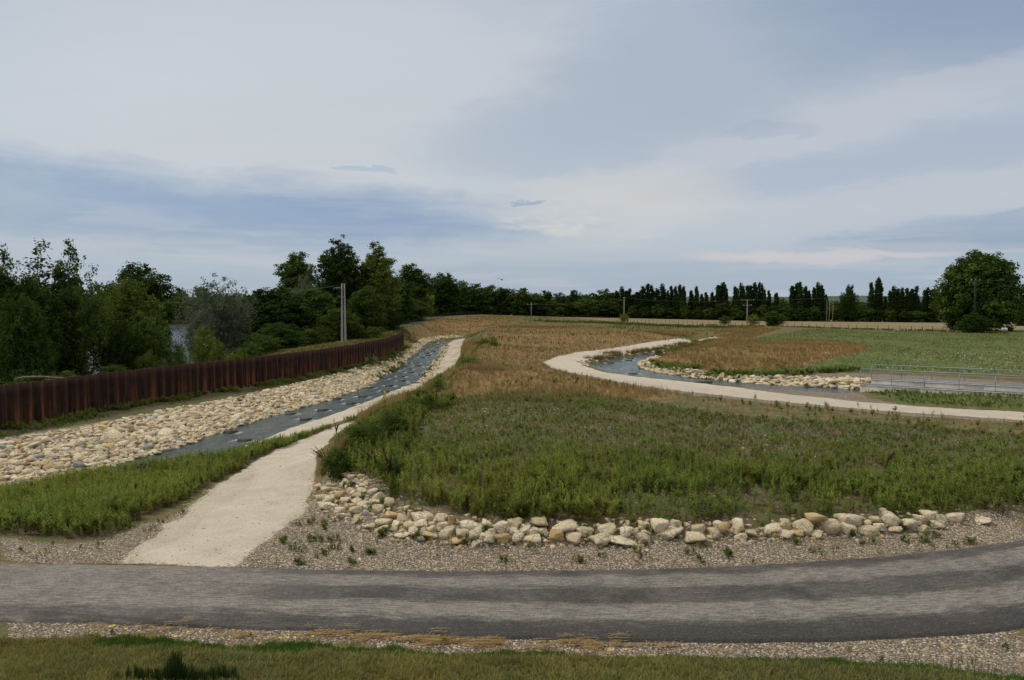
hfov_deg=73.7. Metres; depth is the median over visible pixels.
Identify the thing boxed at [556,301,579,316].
bush
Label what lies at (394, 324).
tree
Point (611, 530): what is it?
boulder
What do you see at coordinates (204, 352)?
bush
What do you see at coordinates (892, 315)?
tree
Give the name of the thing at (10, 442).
riprap stone
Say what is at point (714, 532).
boulder
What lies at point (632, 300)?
poplar tree
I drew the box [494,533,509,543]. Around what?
boulder
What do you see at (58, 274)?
tree
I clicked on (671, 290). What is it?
poplar tree
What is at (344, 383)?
riprap
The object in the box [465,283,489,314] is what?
tree
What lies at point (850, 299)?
tree
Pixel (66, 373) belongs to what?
bush
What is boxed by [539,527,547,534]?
boulder
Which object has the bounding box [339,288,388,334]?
tree
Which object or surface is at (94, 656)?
grass
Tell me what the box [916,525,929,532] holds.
boulder
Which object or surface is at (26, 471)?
riprap stone
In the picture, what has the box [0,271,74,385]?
tree
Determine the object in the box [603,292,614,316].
tree
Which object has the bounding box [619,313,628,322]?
bush
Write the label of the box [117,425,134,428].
riprap stone
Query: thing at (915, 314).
tree
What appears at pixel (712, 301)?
poplar tree
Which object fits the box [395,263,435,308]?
tree
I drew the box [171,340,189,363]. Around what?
bush
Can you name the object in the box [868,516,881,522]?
boulder
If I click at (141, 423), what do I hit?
riprap stone
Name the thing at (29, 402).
sheet pile wall
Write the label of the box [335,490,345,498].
boulder
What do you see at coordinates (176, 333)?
river water
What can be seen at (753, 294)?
poplar tree
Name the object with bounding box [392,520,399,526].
boulder
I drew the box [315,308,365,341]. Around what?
tree
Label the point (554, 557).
gravel verge
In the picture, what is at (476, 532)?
boulder
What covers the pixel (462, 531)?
boulder
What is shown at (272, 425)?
stream water
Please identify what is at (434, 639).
straw
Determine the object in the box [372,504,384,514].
boulder
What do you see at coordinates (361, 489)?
boulder
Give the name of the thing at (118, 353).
tree
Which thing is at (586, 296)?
tree
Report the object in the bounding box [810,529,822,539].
boulder
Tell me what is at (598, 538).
boulder
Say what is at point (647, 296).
poplar tree
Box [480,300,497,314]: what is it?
bush
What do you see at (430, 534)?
boulder
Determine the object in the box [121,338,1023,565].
path
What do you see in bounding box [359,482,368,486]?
boulder
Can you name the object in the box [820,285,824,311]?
poplar tree
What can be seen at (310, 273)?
tree
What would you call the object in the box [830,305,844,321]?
tree
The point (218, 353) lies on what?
bush
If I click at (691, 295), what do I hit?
poplar tree
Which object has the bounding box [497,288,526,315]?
tree
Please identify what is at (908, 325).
wheat field
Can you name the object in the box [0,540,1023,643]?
road
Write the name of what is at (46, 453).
riprap stone
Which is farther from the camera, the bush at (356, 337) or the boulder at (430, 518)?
the bush at (356, 337)
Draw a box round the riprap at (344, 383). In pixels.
[0,335,867,486]
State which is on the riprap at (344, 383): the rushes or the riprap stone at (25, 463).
the riprap stone at (25, 463)
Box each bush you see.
[0,367,49,384]
[43,369,79,379]
[99,364,126,372]
[134,349,168,368]
[166,350,180,365]
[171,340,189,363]
[180,324,221,363]
[205,342,227,361]
[223,348,250,359]
[235,342,265,357]
[242,333,286,354]
[299,326,334,345]
[340,323,366,339]
[358,326,388,338]
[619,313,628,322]
[718,316,730,324]
[746,314,759,324]
[955,312,989,332]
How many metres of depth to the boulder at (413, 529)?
20.29 m
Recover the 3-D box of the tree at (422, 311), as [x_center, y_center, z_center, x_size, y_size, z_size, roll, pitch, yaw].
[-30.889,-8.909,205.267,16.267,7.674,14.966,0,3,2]
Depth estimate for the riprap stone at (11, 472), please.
38.51 m
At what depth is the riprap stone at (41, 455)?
41.01 m
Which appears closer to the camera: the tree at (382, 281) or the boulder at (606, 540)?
the boulder at (606, 540)
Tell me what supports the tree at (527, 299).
on the wheat field
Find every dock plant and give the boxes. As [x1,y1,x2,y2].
[310,446,324,458]
[360,448,376,463]
[382,447,392,475]
[885,451,896,468]
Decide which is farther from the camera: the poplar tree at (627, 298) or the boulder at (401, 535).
the poplar tree at (627, 298)
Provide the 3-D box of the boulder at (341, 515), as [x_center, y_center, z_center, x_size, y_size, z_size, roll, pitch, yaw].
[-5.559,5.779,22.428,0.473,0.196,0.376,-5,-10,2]
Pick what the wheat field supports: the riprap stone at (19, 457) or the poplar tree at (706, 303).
the poplar tree at (706, 303)
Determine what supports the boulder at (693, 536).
on the gravel verge
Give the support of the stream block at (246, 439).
in the stream water at (272, 425)
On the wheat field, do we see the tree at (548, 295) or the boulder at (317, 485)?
the tree at (548, 295)
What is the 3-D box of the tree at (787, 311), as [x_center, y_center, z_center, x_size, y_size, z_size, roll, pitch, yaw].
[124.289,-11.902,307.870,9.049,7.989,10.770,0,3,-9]
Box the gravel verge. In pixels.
[0,373,1023,675]
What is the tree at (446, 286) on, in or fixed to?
on the ground at (752, 410)
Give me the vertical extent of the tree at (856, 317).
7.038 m
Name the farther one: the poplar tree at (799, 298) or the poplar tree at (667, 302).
the poplar tree at (667, 302)
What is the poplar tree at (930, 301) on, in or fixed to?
on the wheat field
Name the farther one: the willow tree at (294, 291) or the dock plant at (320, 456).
the willow tree at (294, 291)
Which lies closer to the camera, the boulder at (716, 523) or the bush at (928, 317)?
the boulder at (716, 523)
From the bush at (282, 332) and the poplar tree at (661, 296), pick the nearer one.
the bush at (282, 332)
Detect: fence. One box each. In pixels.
[397,312,490,329]
[534,313,999,332]
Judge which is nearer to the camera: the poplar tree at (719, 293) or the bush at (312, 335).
the bush at (312, 335)
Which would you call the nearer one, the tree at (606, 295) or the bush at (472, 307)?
the bush at (472, 307)
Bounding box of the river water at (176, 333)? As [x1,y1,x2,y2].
[85,321,244,374]
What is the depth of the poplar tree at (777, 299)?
312.08 m
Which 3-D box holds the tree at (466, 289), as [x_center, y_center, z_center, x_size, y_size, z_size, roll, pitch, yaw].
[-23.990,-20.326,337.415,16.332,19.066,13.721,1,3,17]
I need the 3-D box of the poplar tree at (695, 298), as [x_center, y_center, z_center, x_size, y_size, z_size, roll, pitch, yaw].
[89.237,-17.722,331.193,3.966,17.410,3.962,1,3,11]
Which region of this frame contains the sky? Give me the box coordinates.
[0,0,1023,296]
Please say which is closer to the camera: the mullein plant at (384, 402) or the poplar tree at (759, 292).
the mullein plant at (384, 402)
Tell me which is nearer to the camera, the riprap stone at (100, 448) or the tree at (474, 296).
the riprap stone at (100, 448)
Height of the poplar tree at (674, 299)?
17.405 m
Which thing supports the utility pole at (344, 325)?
on the ground at (752, 410)
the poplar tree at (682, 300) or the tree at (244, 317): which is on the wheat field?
the poplar tree at (682, 300)
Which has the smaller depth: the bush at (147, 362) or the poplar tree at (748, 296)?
the bush at (147, 362)
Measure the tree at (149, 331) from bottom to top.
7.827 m
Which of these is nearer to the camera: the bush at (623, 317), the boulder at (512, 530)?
the boulder at (512, 530)
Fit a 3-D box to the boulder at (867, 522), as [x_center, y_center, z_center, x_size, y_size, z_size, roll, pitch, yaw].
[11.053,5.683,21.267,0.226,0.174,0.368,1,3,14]
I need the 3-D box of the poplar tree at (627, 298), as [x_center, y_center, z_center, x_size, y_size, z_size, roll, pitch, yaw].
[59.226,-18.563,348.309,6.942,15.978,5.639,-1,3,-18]
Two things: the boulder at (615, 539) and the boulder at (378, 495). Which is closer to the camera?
the boulder at (615, 539)
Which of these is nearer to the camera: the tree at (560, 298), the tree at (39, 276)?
the tree at (39, 276)
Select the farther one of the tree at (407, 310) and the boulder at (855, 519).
the tree at (407, 310)
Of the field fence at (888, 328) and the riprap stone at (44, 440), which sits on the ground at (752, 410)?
the field fence at (888, 328)
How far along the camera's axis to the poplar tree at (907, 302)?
292.27 m
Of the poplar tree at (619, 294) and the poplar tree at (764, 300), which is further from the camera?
the poplar tree at (619, 294)
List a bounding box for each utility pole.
[336,283,346,341]
[746,299,753,324]
[971,279,979,312]
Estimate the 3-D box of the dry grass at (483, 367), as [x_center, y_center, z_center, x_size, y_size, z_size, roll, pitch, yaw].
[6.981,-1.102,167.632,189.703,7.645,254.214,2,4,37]
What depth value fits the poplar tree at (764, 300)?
312.42 m
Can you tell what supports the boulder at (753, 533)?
on the gravel verge
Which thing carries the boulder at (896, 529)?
on the gravel verge
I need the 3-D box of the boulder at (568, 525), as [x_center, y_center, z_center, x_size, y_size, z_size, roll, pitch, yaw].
[1.524,5.640,20.465,1.020,0.348,0.773,-10,-5,2]
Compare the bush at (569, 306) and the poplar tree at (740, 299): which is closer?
the poplar tree at (740, 299)
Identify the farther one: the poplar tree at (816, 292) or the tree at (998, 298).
the poplar tree at (816, 292)
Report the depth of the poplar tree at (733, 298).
318.21 m
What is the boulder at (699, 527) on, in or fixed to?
on the gravel verge
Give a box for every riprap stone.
[0,440,14,444]
[8,470,19,474]
[9,460,21,464]
[12,455,23,459]
[17,453,30,455]
[20,462,30,465]
[21,469,33,473]
[32,453,44,458]
[37,438,47,442]
[42,464,54,468]
[44,450,51,455]
[53,433,62,439]
[61,447,68,450]
[73,452,81,458]
[94,446,105,450]
[106,429,124,438]
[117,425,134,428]
[118,440,130,444]
[126,436,134,440]
[129,448,140,452]
[136,422,145,425]
[138,444,154,449]
[158,428,173,435]
[174,421,186,425]
[187,418,198,422]
[233,414,240,418]
[826,379,836,383]
[840,380,853,384]
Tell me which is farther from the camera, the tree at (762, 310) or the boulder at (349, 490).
the tree at (762, 310)
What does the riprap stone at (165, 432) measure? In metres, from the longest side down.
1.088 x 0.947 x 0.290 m
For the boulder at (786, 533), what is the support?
on the gravel verge
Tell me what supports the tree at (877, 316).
on the wheat field
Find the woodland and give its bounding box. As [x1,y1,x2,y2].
[8,271,922,318]
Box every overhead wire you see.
[543,298,735,304]
[789,280,993,299]
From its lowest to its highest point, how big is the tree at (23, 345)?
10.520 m
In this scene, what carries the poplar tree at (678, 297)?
on the wheat field
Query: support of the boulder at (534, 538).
on the gravel verge
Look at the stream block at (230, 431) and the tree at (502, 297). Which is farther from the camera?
the tree at (502, 297)
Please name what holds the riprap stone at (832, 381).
on the riprap at (344, 383)
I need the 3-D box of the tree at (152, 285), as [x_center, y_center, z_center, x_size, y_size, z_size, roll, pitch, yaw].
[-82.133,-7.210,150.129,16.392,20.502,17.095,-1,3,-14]
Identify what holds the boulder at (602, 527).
on the gravel verge
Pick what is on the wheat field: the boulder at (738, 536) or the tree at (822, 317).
the tree at (822, 317)
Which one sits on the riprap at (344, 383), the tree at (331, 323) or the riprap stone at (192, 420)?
the riprap stone at (192, 420)
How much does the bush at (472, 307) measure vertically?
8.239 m
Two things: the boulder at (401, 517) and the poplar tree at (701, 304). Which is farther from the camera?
the poplar tree at (701, 304)
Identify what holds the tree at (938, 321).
on the wheat field
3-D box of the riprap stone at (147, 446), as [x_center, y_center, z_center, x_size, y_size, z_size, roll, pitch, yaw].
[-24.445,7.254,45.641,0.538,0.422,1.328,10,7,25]
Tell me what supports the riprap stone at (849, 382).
on the riprap at (344, 383)
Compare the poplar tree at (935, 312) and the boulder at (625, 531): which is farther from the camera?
the poplar tree at (935, 312)
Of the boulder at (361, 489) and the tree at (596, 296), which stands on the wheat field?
the tree at (596, 296)
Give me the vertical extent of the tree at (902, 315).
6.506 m
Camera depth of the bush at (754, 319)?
237.21 m
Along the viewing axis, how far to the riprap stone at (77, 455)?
42.23 m
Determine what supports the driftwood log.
on the ground at (752, 410)
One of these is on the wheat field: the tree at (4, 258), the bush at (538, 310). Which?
the bush at (538, 310)
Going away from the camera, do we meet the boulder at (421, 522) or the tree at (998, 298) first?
the boulder at (421, 522)
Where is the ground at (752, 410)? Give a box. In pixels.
[0,314,1023,671]
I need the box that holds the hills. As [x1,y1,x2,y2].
[161,296,922,302]
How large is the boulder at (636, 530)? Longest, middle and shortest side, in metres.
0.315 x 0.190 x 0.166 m
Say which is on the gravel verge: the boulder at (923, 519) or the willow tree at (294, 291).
the boulder at (923, 519)
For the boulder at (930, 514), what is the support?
on the gravel verge
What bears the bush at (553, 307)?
on the wheat field
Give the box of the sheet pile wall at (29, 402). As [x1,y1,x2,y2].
[0,332,403,429]
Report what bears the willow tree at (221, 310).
on the ground at (752, 410)
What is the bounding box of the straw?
[86,616,746,653]
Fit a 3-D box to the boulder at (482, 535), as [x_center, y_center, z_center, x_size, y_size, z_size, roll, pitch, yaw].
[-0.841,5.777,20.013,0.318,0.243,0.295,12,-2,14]
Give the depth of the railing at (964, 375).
59.12 m
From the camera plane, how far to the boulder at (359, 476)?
25.60 m
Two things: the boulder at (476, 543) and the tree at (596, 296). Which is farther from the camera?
the tree at (596, 296)
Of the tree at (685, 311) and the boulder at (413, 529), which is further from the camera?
the tree at (685, 311)
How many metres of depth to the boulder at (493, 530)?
20.17 m
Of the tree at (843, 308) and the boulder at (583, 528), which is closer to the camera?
the boulder at (583, 528)
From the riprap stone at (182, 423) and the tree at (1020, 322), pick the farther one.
the tree at (1020, 322)
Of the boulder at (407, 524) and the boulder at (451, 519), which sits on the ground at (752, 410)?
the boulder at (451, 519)
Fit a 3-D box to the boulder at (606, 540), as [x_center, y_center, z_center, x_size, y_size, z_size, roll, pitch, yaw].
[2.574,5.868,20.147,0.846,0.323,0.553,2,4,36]
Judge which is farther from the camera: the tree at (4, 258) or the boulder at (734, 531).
the tree at (4, 258)
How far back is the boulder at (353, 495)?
23.80 m
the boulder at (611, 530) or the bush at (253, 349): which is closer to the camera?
the boulder at (611, 530)
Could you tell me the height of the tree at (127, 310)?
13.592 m
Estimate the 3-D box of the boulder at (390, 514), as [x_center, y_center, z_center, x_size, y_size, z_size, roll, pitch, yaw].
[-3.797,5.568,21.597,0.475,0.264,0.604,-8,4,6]
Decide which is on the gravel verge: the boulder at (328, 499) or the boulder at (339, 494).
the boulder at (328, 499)
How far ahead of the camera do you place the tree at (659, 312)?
335.44 m
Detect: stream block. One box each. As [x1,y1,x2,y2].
[223,430,237,432]
[237,438,252,440]
[695,381,711,382]
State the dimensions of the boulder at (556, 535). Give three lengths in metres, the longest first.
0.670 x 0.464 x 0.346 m
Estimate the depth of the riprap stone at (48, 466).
39.97 m
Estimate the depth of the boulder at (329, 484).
26.26 m
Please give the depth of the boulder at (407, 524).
20.71 m
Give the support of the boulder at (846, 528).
on the gravel verge
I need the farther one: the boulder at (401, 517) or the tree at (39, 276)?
the tree at (39, 276)
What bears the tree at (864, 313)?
on the wheat field
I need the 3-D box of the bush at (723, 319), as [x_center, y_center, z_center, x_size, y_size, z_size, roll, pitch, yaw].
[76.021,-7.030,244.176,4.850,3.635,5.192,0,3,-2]
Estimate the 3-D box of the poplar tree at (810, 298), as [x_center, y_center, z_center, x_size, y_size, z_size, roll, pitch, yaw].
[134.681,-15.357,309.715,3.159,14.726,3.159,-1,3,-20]
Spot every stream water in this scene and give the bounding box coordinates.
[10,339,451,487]
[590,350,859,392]
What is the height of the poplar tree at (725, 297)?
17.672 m
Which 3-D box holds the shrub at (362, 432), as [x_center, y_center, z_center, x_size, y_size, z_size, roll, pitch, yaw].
[-6.420,4.358,29.802,2.218,1.753,2.072,3,4,43]
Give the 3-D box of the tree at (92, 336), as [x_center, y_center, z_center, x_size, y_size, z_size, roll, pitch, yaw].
[-39.255,-0.768,64.021,3.468,12.869,3.282,3,4,42]
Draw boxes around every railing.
[860,368,1023,389]
[871,364,1023,381]
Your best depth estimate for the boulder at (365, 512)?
22.21 m
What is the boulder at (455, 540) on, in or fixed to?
on the gravel verge
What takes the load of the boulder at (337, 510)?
on the gravel verge
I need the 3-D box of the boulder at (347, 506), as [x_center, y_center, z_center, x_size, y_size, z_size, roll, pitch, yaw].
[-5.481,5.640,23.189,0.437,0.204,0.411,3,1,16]
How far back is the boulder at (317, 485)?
26.79 m
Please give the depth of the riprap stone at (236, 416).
57.27 m
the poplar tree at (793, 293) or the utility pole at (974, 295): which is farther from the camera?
the poplar tree at (793, 293)
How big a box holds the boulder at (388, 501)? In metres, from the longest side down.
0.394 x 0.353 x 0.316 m
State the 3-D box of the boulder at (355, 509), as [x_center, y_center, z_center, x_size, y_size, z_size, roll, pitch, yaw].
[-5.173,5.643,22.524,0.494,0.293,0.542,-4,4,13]
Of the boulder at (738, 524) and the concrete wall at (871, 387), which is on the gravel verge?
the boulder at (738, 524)
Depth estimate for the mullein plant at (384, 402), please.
40.75 m
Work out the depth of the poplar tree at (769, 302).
314.61 m
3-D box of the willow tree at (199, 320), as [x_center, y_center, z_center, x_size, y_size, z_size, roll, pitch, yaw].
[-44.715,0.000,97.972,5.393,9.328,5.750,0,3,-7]
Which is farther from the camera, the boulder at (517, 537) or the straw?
the boulder at (517, 537)
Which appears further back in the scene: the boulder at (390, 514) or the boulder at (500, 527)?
the boulder at (390, 514)
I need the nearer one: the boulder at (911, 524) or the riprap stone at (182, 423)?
the boulder at (911, 524)
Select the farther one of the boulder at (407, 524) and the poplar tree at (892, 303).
the poplar tree at (892, 303)
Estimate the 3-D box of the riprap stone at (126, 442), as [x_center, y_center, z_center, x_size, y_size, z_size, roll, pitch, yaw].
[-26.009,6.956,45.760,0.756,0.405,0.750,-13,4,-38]
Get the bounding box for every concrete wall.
[860,383,1023,397]
[871,377,1023,391]
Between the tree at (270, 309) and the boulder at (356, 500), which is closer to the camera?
the boulder at (356, 500)
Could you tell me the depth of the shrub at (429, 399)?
41.17 m
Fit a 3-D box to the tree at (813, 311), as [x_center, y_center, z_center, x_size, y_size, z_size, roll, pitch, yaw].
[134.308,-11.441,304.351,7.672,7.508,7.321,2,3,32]
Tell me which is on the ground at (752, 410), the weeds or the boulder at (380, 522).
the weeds
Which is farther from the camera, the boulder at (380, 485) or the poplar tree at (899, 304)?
the poplar tree at (899, 304)
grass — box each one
[0,631,1023,679]
[23,315,1021,522]
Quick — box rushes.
[111,649,241,679]
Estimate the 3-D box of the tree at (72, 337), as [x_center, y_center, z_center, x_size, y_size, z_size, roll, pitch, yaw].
[-43.361,0.221,66.122,6.677,12.004,6.424,1,3,15]
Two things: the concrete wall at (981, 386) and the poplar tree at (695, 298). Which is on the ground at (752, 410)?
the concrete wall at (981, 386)
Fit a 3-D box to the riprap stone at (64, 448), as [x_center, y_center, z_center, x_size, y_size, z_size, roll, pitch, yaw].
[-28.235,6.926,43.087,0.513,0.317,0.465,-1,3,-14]
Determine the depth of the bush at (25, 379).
53.91 m
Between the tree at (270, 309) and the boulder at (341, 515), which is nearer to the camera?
the boulder at (341, 515)
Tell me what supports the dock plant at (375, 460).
on the ground at (752, 410)
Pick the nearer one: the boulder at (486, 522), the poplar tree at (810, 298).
the boulder at (486, 522)
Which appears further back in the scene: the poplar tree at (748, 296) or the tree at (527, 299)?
the tree at (527, 299)
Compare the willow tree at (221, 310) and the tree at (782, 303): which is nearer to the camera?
the willow tree at (221, 310)
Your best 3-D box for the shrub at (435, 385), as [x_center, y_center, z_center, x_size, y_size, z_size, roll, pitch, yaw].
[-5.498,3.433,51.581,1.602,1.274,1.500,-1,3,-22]
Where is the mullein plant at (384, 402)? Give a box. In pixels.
[380,391,388,410]
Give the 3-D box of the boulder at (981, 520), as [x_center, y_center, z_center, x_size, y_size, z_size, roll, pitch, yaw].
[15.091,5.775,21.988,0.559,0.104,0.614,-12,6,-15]
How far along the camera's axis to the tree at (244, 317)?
117.71 m
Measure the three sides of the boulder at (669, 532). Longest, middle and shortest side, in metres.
0.930 x 0.705 x 0.256 m
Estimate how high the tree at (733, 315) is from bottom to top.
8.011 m
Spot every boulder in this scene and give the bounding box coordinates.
[314,483,321,488]
[316,494,325,499]
[317,502,336,509]
[321,487,331,493]
[323,497,332,501]
[325,479,339,486]
[334,507,345,513]
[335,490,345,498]
[335,513,348,518]
[340,497,349,503]
[343,503,355,509]
[346,487,355,493]
[347,474,355,479]
[348,506,362,513]
[350,492,360,497]
[351,497,362,503]
[351,515,362,524]
[356,500,367,507]
[357,474,364,478]
[357,487,366,492]
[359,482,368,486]
[362,510,369,515]
[363,522,375,528]
[367,488,378,495]
[371,499,383,503]
[372,492,382,499]
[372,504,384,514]
[373,484,383,487]
[374,525,388,533]
[375,518,392,526]
[384,497,394,507]
[385,511,397,518]
[390,526,397,531]
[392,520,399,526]
[394,532,409,538]
[397,513,406,521]
[403,521,414,528]
[408,526,417,536]
[411,510,432,521]
[414,518,427,527]
[417,536,424,541]
[422,531,437,537]
[426,515,433,521]
[426,525,436,531]
[432,513,446,521]
[436,521,448,527]
[439,527,454,539]
[448,515,454,525]
[452,537,465,543]
[456,528,469,537]
[460,520,477,529]
[468,527,481,539]
[471,539,482,547]
[479,532,484,540]
[482,518,491,528]
[483,531,494,542]
[487,528,496,534]
[493,520,509,533]
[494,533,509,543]
[507,517,523,529]
[508,526,519,535]
[512,533,524,542]
[519,523,530,532]
[521,533,540,543]
[526,527,538,534]
[531,516,547,526]
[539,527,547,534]
[549,529,563,541]
[552,518,579,532]
[565,531,581,544]
[576,526,593,537]
[587,535,609,546]
[593,532,613,544]
[597,524,615,534]
[599,522,615,533]
[609,535,637,546]
[620,526,633,536]
[633,527,638,534]
[637,520,649,528]
[637,532,648,543]
[641,529,650,534]
[650,518,668,532]
[657,526,683,539]
[670,519,681,526]
[684,531,707,542]
[689,524,704,532]
[707,527,720,538]
[713,520,722,527]
[718,521,729,533]
[728,527,737,534]
[732,518,743,532]
[734,533,747,540]
[744,529,757,536]
[764,522,782,532]
[764,529,772,536]
[777,529,793,538]
[778,518,790,529]
[791,528,805,536]
[792,518,813,534]
[804,512,828,523]
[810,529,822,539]
[819,518,842,534]
[831,513,861,526]
[841,522,856,535]
[856,525,879,535]
[864,519,871,524]
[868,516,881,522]
[873,523,886,531]
[879,511,901,526]
[888,526,902,532]
[901,518,921,529]
[912,514,930,523]
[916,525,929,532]
[919,510,937,519]
[928,520,945,528]
[934,514,948,525]
[945,512,964,522]
[974,516,992,524]
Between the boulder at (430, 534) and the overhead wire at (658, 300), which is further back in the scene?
the overhead wire at (658, 300)
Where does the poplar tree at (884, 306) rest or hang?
on the wheat field
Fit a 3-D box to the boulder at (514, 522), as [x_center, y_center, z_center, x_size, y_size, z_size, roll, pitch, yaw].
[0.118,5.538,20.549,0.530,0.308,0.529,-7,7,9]
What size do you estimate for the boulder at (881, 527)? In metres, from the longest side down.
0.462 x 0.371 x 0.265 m
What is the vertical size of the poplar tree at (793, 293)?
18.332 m
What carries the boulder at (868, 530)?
on the gravel verge
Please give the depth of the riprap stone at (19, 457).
40.50 m
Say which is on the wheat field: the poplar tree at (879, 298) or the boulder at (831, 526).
the poplar tree at (879, 298)
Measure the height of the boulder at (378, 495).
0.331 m
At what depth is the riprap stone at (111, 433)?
46.77 m
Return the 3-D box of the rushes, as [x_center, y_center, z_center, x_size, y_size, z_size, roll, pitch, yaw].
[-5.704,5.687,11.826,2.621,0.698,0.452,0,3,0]
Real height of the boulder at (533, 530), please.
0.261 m
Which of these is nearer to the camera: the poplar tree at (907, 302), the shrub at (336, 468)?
the shrub at (336, 468)
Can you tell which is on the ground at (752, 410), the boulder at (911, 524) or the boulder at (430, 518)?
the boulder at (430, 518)
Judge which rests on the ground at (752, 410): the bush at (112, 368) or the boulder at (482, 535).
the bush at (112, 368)
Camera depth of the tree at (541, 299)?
348.94 m
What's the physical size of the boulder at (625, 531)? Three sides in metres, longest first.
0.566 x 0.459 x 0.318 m
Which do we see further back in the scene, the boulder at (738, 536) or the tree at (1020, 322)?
the tree at (1020, 322)
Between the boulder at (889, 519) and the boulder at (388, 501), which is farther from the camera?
the boulder at (388, 501)
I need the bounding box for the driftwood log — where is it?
[14,376,69,379]
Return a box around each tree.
[0,242,32,309]
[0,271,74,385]
[0,292,61,385]
[12,238,82,374]
[36,281,99,376]
[50,238,94,374]
[72,263,115,375]
[95,277,171,371]
[98,261,180,342]
[98,320,146,371]
[124,320,179,369]
[173,272,257,362]
[182,308,219,362]
[228,296,260,348]
[235,286,323,342]
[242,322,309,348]
[272,251,316,293]
[290,273,324,302]
[293,287,339,337]
[296,263,321,287]
[311,234,368,308]
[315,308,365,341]
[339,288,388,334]
[354,241,406,320]
[380,309,405,330]
[388,275,418,323]
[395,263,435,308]
[404,298,437,321]
[427,272,468,315]
[458,280,479,314]
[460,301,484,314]
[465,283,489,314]
[478,285,504,314]
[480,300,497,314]
[489,287,513,314]
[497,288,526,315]
[518,287,536,315]
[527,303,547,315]
[530,293,546,315]
[537,290,554,314]
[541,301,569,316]
[553,292,567,315]
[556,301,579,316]
[565,290,583,314]
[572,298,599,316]
[581,294,598,316]
[585,293,601,316]
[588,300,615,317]
[596,288,612,302]
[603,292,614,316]
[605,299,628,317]
[613,286,624,302]
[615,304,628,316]
[623,288,631,317]
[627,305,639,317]
[630,294,634,305]
[632,289,641,317]
[638,283,655,317]
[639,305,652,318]
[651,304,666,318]
[653,283,665,318]
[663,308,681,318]
[664,290,670,318]
[669,286,673,307]
[671,286,677,318]
[676,284,681,318]
[678,305,691,318]
[679,286,686,318]
[687,290,693,313]
[690,308,705,319]
[692,286,698,308]
[698,293,703,309]
[701,308,721,319]
[702,292,708,315]
[708,291,714,308]
[713,282,724,319]
[713,303,732,319]
[721,284,728,306]
[729,304,744,320]
[731,285,735,319]
[733,282,744,320]
[741,305,759,320]
[744,285,751,306]
[749,282,757,309]
[754,305,771,320]
[755,282,764,318]
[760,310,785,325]
[762,289,766,305]
[766,290,771,311]
[772,292,779,308]
[779,297,787,307]
[780,305,799,320]
[788,282,797,320]
[792,306,810,320]
[795,281,804,318]
[803,285,809,320]
[805,306,821,320]
[808,290,811,320]
[810,282,822,319]
[817,311,836,321]
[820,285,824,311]
[823,294,828,311]
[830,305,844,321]
[838,296,847,321]
[839,284,858,321]
[845,308,859,321]
[857,307,875,321]
[866,282,875,321]
[868,310,885,321]
[874,277,883,321]
[881,309,897,321]
[882,296,887,316]
[884,286,898,321]
[895,288,902,321]
[896,308,911,321]
[900,288,904,305]
[902,288,910,312]
[906,310,927,321]
[910,285,920,319]
[916,300,921,321]
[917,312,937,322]
[921,287,929,320]
[927,290,932,311]
[928,249,1023,330]
[932,311,944,322]
[933,289,941,322]
[1007,302,1023,325]
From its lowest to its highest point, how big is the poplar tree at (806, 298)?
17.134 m
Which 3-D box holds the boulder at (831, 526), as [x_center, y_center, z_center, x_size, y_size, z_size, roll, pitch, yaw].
[9.709,5.718,20.825,0.621,0.423,0.527,-8,11,11]
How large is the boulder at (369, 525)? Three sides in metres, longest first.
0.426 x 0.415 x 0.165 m
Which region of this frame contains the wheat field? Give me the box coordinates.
[511,314,1023,330]
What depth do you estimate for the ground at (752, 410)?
41.19 m
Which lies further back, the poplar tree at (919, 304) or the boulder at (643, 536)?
the poplar tree at (919, 304)
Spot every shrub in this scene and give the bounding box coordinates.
[320,445,356,482]
[340,419,387,450]
[372,406,412,434]
[387,470,398,498]
[420,392,439,411]
[429,377,449,391]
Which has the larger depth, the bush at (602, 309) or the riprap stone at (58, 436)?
the bush at (602, 309)
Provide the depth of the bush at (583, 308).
345.89 m
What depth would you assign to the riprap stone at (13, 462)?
39.77 m
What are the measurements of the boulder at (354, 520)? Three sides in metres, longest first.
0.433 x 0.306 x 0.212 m
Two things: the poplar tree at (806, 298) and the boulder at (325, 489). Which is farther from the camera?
the poplar tree at (806, 298)
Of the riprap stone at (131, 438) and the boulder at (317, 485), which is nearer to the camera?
the boulder at (317, 485)
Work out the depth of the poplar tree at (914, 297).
292.46 m
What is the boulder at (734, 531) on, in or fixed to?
on the gravel verge
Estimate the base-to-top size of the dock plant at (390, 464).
1.254 m
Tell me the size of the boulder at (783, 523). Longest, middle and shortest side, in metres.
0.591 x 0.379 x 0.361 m
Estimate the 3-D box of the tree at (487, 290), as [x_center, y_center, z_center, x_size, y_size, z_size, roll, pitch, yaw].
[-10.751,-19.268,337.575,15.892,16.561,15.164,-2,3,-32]
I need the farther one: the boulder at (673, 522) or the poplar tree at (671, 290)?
the poplar tree at (671, 290)
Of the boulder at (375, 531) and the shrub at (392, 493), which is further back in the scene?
the shrub at (392, 493)
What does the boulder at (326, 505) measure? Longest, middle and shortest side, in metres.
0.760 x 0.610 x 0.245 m
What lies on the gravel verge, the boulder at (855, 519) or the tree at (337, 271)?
the boulder at (855, 519)
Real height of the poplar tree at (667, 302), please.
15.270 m
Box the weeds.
[0,315,1023,664]
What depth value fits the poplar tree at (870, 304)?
298.44 m
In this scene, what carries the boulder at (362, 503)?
on the gravel verge
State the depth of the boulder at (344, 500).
23.62 m

